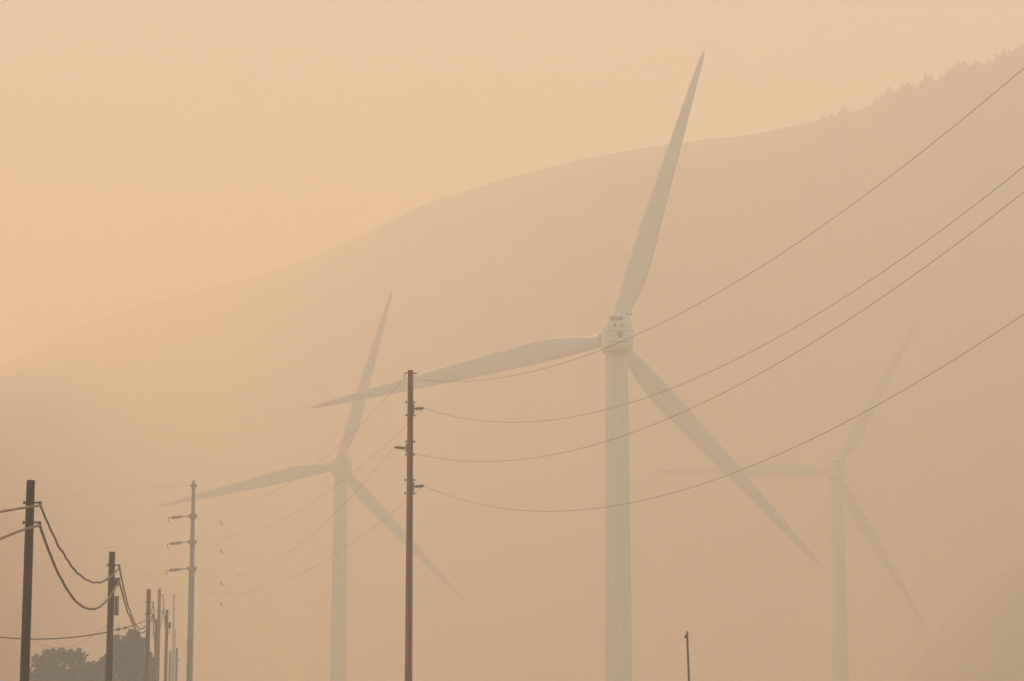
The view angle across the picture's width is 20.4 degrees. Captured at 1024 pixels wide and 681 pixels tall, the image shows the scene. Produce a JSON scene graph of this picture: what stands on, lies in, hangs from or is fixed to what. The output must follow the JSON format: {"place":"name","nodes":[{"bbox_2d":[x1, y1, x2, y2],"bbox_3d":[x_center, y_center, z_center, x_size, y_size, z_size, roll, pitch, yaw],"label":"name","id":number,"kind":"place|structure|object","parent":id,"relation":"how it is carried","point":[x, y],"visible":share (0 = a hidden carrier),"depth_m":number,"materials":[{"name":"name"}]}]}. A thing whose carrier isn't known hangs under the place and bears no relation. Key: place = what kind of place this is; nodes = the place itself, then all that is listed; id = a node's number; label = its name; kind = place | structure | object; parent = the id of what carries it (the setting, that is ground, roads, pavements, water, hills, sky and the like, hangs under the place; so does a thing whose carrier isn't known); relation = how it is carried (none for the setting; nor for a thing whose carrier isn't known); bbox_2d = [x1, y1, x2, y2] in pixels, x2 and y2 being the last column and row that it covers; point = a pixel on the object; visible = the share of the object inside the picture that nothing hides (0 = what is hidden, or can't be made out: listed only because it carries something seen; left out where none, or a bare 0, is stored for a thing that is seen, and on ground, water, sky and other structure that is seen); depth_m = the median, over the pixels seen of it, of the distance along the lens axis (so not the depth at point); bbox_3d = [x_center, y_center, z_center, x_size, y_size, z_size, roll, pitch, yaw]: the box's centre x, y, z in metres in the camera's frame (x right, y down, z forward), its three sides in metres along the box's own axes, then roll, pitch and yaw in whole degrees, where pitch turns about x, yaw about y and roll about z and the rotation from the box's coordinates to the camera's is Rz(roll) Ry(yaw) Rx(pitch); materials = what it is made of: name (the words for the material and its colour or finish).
{"place":"outdoors","nodes":[
{"label":"outdoors","id":0,"kind":"place"},
{"bbox_2d":[0,51,1023,680],"bbox_3d":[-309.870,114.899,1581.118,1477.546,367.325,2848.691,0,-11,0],"label":"hill","id":1,"kind":"structure","parent":0,"point":[216,387],"depth_m":1083.95,"materials":[{"name":"brown plant"}]},
{"bbox_2d":[838,104,845,116],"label":"conifer","id":2,"kind":"object","parent":1,"relation":"on","point":[842,113],"visible":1,"depth_m":1098.59,"materials":[{"name":"plant"}]},
{"bbox_2d":[881,86,892,99],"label":"conifer","id":3,"kind":"object","parent":1,"relation":"on","point":[888,94],"visible":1,"depth_m":1073.16,"materials":[{"name":"green plant"}]},
{"bbox_2d":[896,83,904,93],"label":"conifer","id":4,"kind":"object","parent":1,"relation":"on","point":[902,87],"visible":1,"depth_m":1067.50,"materials":[{"name":"plant"}]},
{"bbox_2d":[902,82,911,91],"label":"conifer","id":5,"kind":"object","parent":1,"relation":"on","point":[907,87],"visible":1,"depth_m":1064.02,"materials":[{"name":"beige plant"}]},
{"bbox_2d":[921,72,928,85],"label":"conifer","id":6,"kind":"object","parent":1,"relation":"on","point":[925,77],"visible":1,"depth_m":1054.94,"materials":[{"name":"plant"}]},
{"bbox_2d":[926,74,934,83],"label":"conifer","id":7,"kind":"object","parent":1,"relation":"on","point":[930,80],"visible":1,"depth_m":1052.29,"materials":[{"name":"beige plant"}]},
{"bbox_2d":[944,68,951,78],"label":"conifer","id":8,"kind":"object","parent":1,"relation":"on","point":[948,70],"visible":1,"depth_m":1044.76,"materials":[{"name":"plant"}]},
{"bbox_2d":[947,66,954,76],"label":"conifer","id":9,"kind":"object","parent":1,"relation":"on","point":[952,69],"visible":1,"depth_m":1043.31,"materials":[{"name":"plant"}]},
{"bbox_2d":[952,60,960,74],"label":"conifer","id":10,"kind":"object","parent":1,"relation":"on","point":[957,64],"visible":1,"depth_m":1041.63,"materials":[{"name":"plant"}]},
{"bbox_2d":[956,60,966,72],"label":"conifer","id":11,"kind":"object","parent":1,"relation":"on","point":[962,68],"visible":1,"depth_m":1038.13,"materials":[{"name":"plant"}]},
{"bbox_2d":[964,100,977,117],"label":"conifer","id":12,"kind":"object","parent":1,"relation":"on","point":[972,106],"visible":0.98,"depth_m":1019.48,"materials":[{"name":"plant"}]},
{"bbox_2d":[971,59,978,68],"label":"conifer","id":13,"kind":"object","parent":1,"relation":"on","point":[975,64],"visible":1,"depth_m":1033.79,"materials":[{"name":"plant"}]},
{"bbox_2d":[993,53,998,61],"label":"conifer","id":14,"kind":"object","parent":1,"relation":"on","point":[996,57],"visible":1,"depth_m":1024.32,"materials":[{"name":"plant"}]},
{"bbox_2d":[999,48,1006,57],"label":"conifer","id":15,"kind":"object","parent":1,"relation":"on","point":[1004,53],"visible":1,"depth_m":1019.83,"materials":[{"name":"beige plant"}]},
{"bbox_2d":[1017,43,1023,51],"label":"conifer","id":16,"kind":"object","parent":1,"relation":"on","point":[1020,46],"visible":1,"depth_m":1011.57,"materials":[{"name":"beige plant"}]},
{"bbox_2d":[0,0,1023,364],"label":"sky","id":17,"kind":"structure","parent":0,"point":[151,150],"materials":[{"name":"orange"}]},
{"bbox_2d":[905,558,1023,680],"bbox_3d":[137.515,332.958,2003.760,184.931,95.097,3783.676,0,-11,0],"label":"foothill","id":18,"kind":"structure","parent":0,"point":[979,636],"depth_m":761.83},
{"bbox_3d":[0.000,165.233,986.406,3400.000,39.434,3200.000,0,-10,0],"label":"ground","id":19,"kind":"structure","parent":0,"visible":0},
{"bbox_2d":[20,480,41,680],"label":"utility pole","id":20,"kind":"object","parent":19,"relation":"on","point":[27,599],"visible":0.98,"depth_m":80.00,"materials":[{"name":"brown wood"}]},
{"bbox_2d":[0,524,40,539],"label":"cable","id":21,"kind":"object","parent":20,"relation":"attached to","point":[18,531],"visible":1,"depth_m":76.39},
{"bbox_2d":[0,504,40,512],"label":"cable","id":22,"kind":"object","parent":20,"relation":"attached to","point":[19,508],"visible":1,"depth_m":76.44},
{"bbox_2d":[35,627,103,647],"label":"cable","id":23,"kind":"object","parent":20,"relation":"attached to","point":[69,646],"visible":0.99,"depth_m":204.87,"materials":[{"name":"metal"}]},
{"bbox_2d":[39,526,119,609],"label":"cable","id":24,"kind":"object","parent":20,"relation":"attached to","point":[62,580],"visible":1,"depth_m":88.65,"materials":[{"name":"black rubber"}]},
{"bbox_2d":[40,506,119,583],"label":"cable","id":25,"kind":"object","parent":20,"relation":"attached to","point":[62,551],"visible":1,"depth_m":88.95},
{"bbox_2d":[29,648,95,680],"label":"tree","id":26,"kind":"object","parent":19,"relation":"on","point":[52,671],"visible":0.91,"depth_m":250.12,"materials":[{"name":"green plant"}]},
{"bbox_2d":[87,654,119,680],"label":"tree","id":27,"kind":"object","parent":19,"relation":"on","point":[98,672],"visible":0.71,"depth_m":244.91,"materials":[{"name":"green plant"}]},
{"bbox_2d":[105,552,119,680],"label":"utility pole","id":28,"kind":"object","parent":19,"relation":"on","point":[112,609],"visible":0.91,"depth_m":111.82,"materials":[{"name":"brown wood"}]},
{"bbox_2d":[0,632,106,639],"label":"cable","id":29,"kind":"object","parent":28,"relation":"attached to","point":[55,638],"visible":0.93,"depth_m":112.73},
{"bbox_2d":[104,628,153,680],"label":"tree","id":30,"kind":"object","parent":19,"relation":"on","point":[129,652],"visible":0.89,"depth_m":255.80,"materials":[{"name":"green plant"}]},
{"bbox_2d":[144,589,153,680],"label":"utility pole","id":31,"kind":"object","parent":19,"relation":"on","point":[148,602],"visible":0.97,"depth_m":189.45,"materials":[{"name":"brown wood"}]},
{"bbox_2d":[114,615,152,630],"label":"cable","id":32,"kind":"object","parent":31,"relation":"attached to","point":[119,629],"visible":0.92,"depth_m":126.33,"materials":[{"name":"metal"}]},
{"bbox_2d":[119,582,152,632],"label":"cable","id":33,"kind":"object","parent":31,"relation":"attached to","point":[128,612],"visible":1,"depth_m":127.04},
{"bbox_2d":[119,568,153,629],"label":"cable","id":34,"kind":"object","parent":31,"relation":"attached to","point":[128,605],"visible":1,"depth_m":127.98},
{"bbox_2d":[153,616,157,651],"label":"cable","id":35,"kind":"object","parent":31,"relation":"attached to","point":[153,635],"visible":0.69,"depth_m":201.26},
{"bbox_2d":[153,604,162,633],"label":"cable","id":36,"kind":"object","parent":31,"relation":"attached to","point":[154,620],"visible":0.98,"depth_m":202.94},
{"bbox_2d":[154,619,156,680],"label":"utility pole","id":37,"kind":"object","parent":19,"relation":"on","point":[155,652],"visible":0.45,"depth_m":251.06,"materials":[{"name":"brown wood"}]},
{"bbox_2d":[156,589,163,680],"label":"utility pole","id":38,"kind":"object","parent":19,"relation":"on","point":[158,636],"visible":0.98,"depth_m":231.38,"materials":[{"name":"brown wood"}]},
{"bbox_2d":[163,596,170,633],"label":"cable","id":39,"kind":"object","parent":38,"relation":"attached to","point":[164,617],"visible":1,"depth_m":236.18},
{"bbox_2d":[164,610,170,680],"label":"utility pole","id":40,"kind":"object","parent":19,"relation":"on","point":[168,625],"visible":0.98,"depth_m":249.19,"materials":[{"name":"brown wood"}]},
{"bbox_2d":[168,651,171,680],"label":"utility pole","id":41,"kind":"object","parent":19,"relation":"on","point":[169,671],"visible":1,"depth_m":328.50,"materials":[{"name":"brown wood"}]},
{"bbox_2d":[171,594,174,680],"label":"utility pole","id":42,"kind":"object","parent":19,"relation":"on","point":[173,637],"visible":1,"depth_m":388.98,"materials":[{"name":"brown wood"}]},
{"bbox_2d":[174,629,175,680],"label":"steel mast","id":43,"kind":"object","parent":19,"relation":"on","point":[174,652],"visible":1,"depth_m":428.65,"materials":[{"name":"grey metal"}]},
{"bbox_2d":[173,648,179,680],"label":"utility pole","id":44,"kind":"object","parent":19,"relation":"on","point":[176,663],"visible":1,"depth_m":298.77,"materials":[{"name":"brown wood"}]},
{"bbox_2d":[166,480,196,680],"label":"transmission pole","id":45,"kind":"object","parent":19,"relation":"on","point":[192,541],"visible":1,"depth_m":262.16,"materials":[{"name":"metal"}]},
{"bbox_2d":[197,486,312,676],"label":"power line","id":46,"kind":"object","parent":45,"relation":"attached to","point":[245,560],"visible":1,"depth_m":268.95,"materials":[{"name":"metal"}]},
{"bbox_2d":[156,290,463,680],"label":"wind turbine","id":47,"kind":"object","parent":19,"relation":"on","point":[339,466],"visible":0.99,"depth_m":703.83,"materials":[{"name":"paint"}]},
{"bbox_2d":[394,370,423,680],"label":"transmission pole","id":48,"kind":"object","parent":19,"relation":"on","point":[409,567],"visible":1,"depth_m":128.50,"materials":[{"name":"brown wood"}]},
{"bbox_2d":[168,448,393,576],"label":"power line","id":49,"kind":"object","parent":48,"relation":"attached to","point":[311,534],"visible":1,"depth_m":150.71,"materials":[{"name":"metal"}]},
{"bbox_2d":[168,490,418,594],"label":"power line","id":50,"kind":"object","parent":48,"relation":"attached to","point":[305,571],"visible":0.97,"depth_m":168.13,"materials":[{"name":"metal"}]},
{"bbox_2d":[192,382,400,500],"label":"power line","id":51,"kind":"object","parent":48,"relation":"attached to","point":[323,458],"visible":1,"depth_m":160.21,"materials":[{"name":"metal"}]},
{"bbox_2d":[174,410,421,536],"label":"power line","id":52,"kind":"object","parent":48,"relation":"attached to","point":[333,487],"visible":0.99,"depth_m":158.96,"materials":[{"name":"metal"}]},
{"bbox_2d":[397,192,1023,461],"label":"power line","id":53,"kind":"object","parent":48,"relation":"attached to","point":[759,373],"visible":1,"depth_m":82.85,"materials":[{"name":"metal"}]},
{"bbox_2d":[410,68,1023,381],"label":"power line","id":54,"kind":"object","parent":48,"relation":"attached to","point":[764,264],"visible":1,"depth_m":83.24,"materials":[{"name":"metal"}]},
{"bbox_2d":[425,167,1022,422],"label":"power line","id":55,"kind":"object","parent":48,"relation":"attached to","point":[781,335],"visible":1,"depth_m":83.64,"materials":[{"name":"metal"}]},
{"bbox_2d":[425,314,1023,511],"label":"power line","id":56,"kind":"object","parent":48,"relation":"attached to","point":[785,451],"visible":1,"depth_m":82.94,"materials":[{"name":"metal"}]},
{"bbox_2d":[311,49,822,680],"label":"wind turbine","id":57,"kind":"object","parent":19,"relation":"on","point":[623,357],"visible":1,"depth_m":423.67,"materials":[{"name":"white paint"}]},
{"bbox_2d":[684,631,689,680],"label":"steel mast","id":58,"kind":"object","parent":19,"relation":"on","point":[687,645],"visible":1,"depth_m":91.65,"materials":[{"name":"grey metal"}]},
{"bbox_2d":[654,316,925,680],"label":"wind turbine","id":59,"kind":"object","parent":19,"relation":"on","point":[841,493],"visible":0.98,"depth_m":729.93,"materials":[{"name":"paint"}]}
]}

